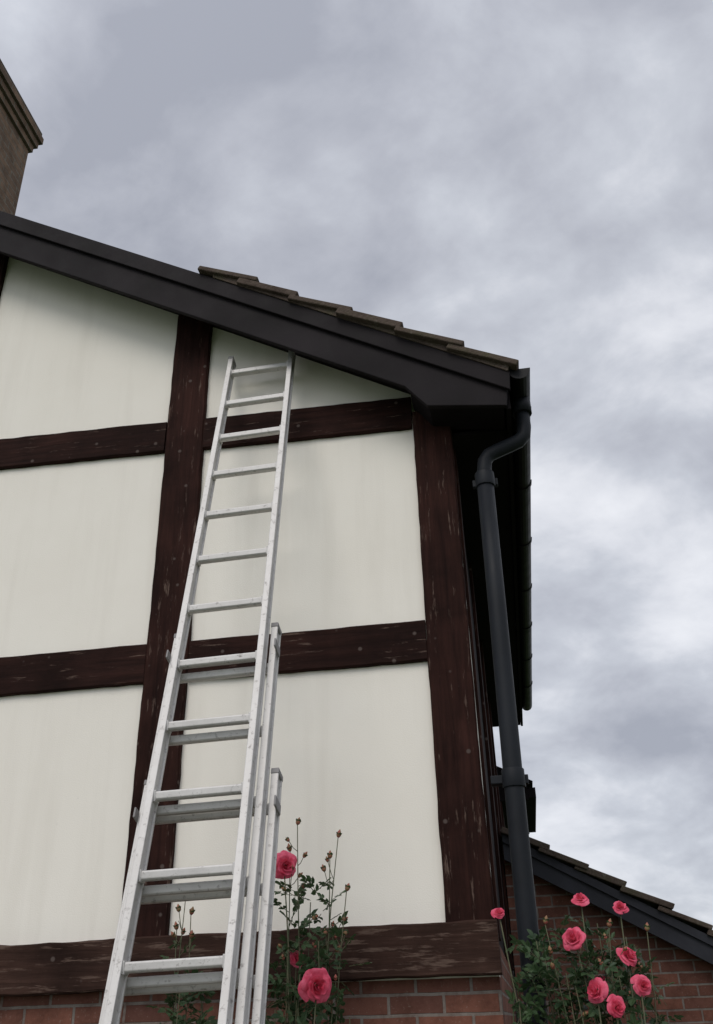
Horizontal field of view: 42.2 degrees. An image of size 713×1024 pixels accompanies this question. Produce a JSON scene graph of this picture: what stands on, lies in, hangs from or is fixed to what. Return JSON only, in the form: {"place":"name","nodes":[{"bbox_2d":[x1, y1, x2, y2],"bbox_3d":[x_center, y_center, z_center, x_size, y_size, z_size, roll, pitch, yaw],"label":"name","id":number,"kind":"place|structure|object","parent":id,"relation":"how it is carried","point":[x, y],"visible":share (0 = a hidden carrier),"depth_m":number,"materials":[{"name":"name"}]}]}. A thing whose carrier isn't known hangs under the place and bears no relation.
{"place":"outdoors","nodes":[
{"label":"outdoors","id":0,"kind":"place"},
{"bbox_2d":[0,976,504,1023],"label":"brick gable base","id":1,"kind":"object","parent":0,"point":[473,1000],"visible":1,"depth_m":3.77,"materials":[{"name":"red brick"}]},
{"bbox_2d":[0,0,712,929],"label":"sky","id":2,"kind":"structure","parent":0,"point":[530,182],"materials":[{"name":"grey"}]},
{"bbox_2d":[500,801,505,827],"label":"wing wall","id":3,"kind":"structure","parent":0,"point":[503,820],"depth_m":9.68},
{"bbox_2d":[497,766,535,833],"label":"wing roof","id":4,"kind":"structure","parent":3,"relation":"on","point":[530,794],"depth_m":9.90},
{"label":"lawn ground","id":5,"kind":"structure","parent":0,"visible":0},
{"bbox_2d":[472,396,547,1023],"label":"drainpipe","id":6,"kind":"object","parent":5,"relation":"on","point":[513,780],"visible":0.99,"depth_m":4.20,"materials":[{"name":"plastic"}]},
{"bbox_2d":[500,947,519,1023],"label":"brick side walls","id":7,"kind":"structure","parent":5,"relation":"on","point":[506,981],"depth_m":4.72,"materials":[{"name":"brown brick"}]},
{"bbox_2d":[0,257,499,984],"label":"gable panels","id":8,"kind":"object","parent":7,"relation":"on","point":[352,757],"visible":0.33,"depth_m":4.67,"materials":[{"name":"white paint"}]},
{"bbox_2d":[0,919,501,996],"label":"sill beam","id":9,"kind":"structure","parent":7,"relation":"attached to","point":[443,949],"depth_m":3.82,"materials":[{"name":"brown wood"}]},
{"bbox_2d":[0,254,494,936],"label":"posts","id":10,"kind":"object","parent":9,"relation":"on","point":[468,888],"visible":0.81,"depth_m":4.51,"materials":[{"name":"brown wood"}]},
{"bbox_2d":[0,397,427,696],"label":"rails","id":11,"kind":"object","parent":10,"relation":"attached to","point":[373,645],"visible":0.87,"depth_m":4.70,"materials":[{"name":"brown wood"}]},
{"bbox_2d":[453,449,514,973],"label":"side posts","id":12,"kind":"object","parent":7,"relation":"on","point":[491,752],"visible":0.73,"depth_m":5.48,"materials":[{"name":"brown wood"}]},
{"bbox_2d":[463,527,514,976],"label":"side wall","id":13,"kind":"structure","parent":7,"relation":"on","point":[501,943],"depth_m":5.75,"materials":[{"name":"brown wood"}]},
{"bbox_2d":[451,391,509,432],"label":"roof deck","id":14,"kind":"structure","parent":13,"relation":"on","point":[459,430],"depth_m":5.39,"materials":[{"name":"black wood"}]},
{"bbox_2d":[0,62,43,214],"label":"chimney stack","id":15,"kind":"object","parent":14,"relation":"on","point":[21,137],"visible":1,"depth_m":7.96,"materials":[{"name":"brick"}]},
{"bbox_2d":[0,59,41,134],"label":"chimney capping","id":16,"kind":"object","parent":15,"relation":"on","point":[20,96],"visible":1,"depth_m":8.10,"materials":[{"name":"concrete"}]},
{"bbox_2d":[0,211,509,408],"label":"bargeboard","id":17,"kind":"object","parent":14,"relation":"attached to","point":[428,377],"visible":1,"depth_m":5.26,"materials":[{"name":"paint"}]},
{"bbox_2d":[13,258,522,726],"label":"soffit and fascia","id":18,"kind":"structure","parent":14,"relation":"attached to","point":[488,424],"depth_m":5.65,"materials":[{"name":"black wood"}]},
{"bbox_2d":[509,368,532,710],"bbox_3d":[1.341,0.699,7.375,0.128,0.070,5.974,-6,-29,8],"label":"gutter","id":19,"kind":"object","parent":18,"relation":"attached to","point":[519,383],"visible":0.82,"depth_m":6.37,"materials":[{"name":"black plastic"}]},
{"bbox_2d":[198,266,518,370],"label":"roof tiles","id":20,"kind":"object","parent":14,"relation":"attached to","point":[397,327],"depth_m":5.07,"materials":[{"name":"tile"}]},
{"bbox_2d":[213,275,508,370],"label":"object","id":21,"kind":"object","parent":20,"relation":"on","point":[385,330],"visible":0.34,"depth_m":5.07,"materials":[{"name":"tile"}]},
{"bbox_2d":[500,827,712,1023],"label":"brick lean to","id":22,"kind":"object","parent":5,"relation":"on","point":[681,947],"visible":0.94,"depth_m":6.43,"materials":[{"name":"brick"}]},
{"bbox_3d":[-2.919,4.133,2.771,8.900,0.100,0.658,-6,-29,8],"label":"flower bed","id":23,"kind":"object","parent":5,"relation":"on","visible":0},
{"bbox_2d":[146,901,217,1023],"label":"rose bush","id":24,"kind":"object","parent":23,"relation":"on","point":[171,1001],"visible":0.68,"depth_m":3.60,"materials":[{"name":"green plant"}]},
{"bbox_2d":[265,817,370,1023],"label":"rose bush","id":25,"kind":"object","parent":23,"relation":"on","point":[314,986],"visible":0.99,"depth_m":3.56,"materials":[{"name":"green plant"}]},
{"bbox_2d":[491,892,683,1023],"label":"rose bush","id":26,"kind":"object","parent":23,"relation":"on","point":[597,988],"visible":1,"depth_m":3.51,"materials":[{"name":"green plant"}]},
{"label":"patio paving","id":27,"kind":"structure","parent":0,"visible":0},
{"bbox_2d":[99,350,295,1023],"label":"extension ladder","id":28,"kind":"object","parent":27,"relation":"on","point":[229,980],"visible":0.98,"depth_m":3.33,"materials":[{"name":"metal"}]}
]}

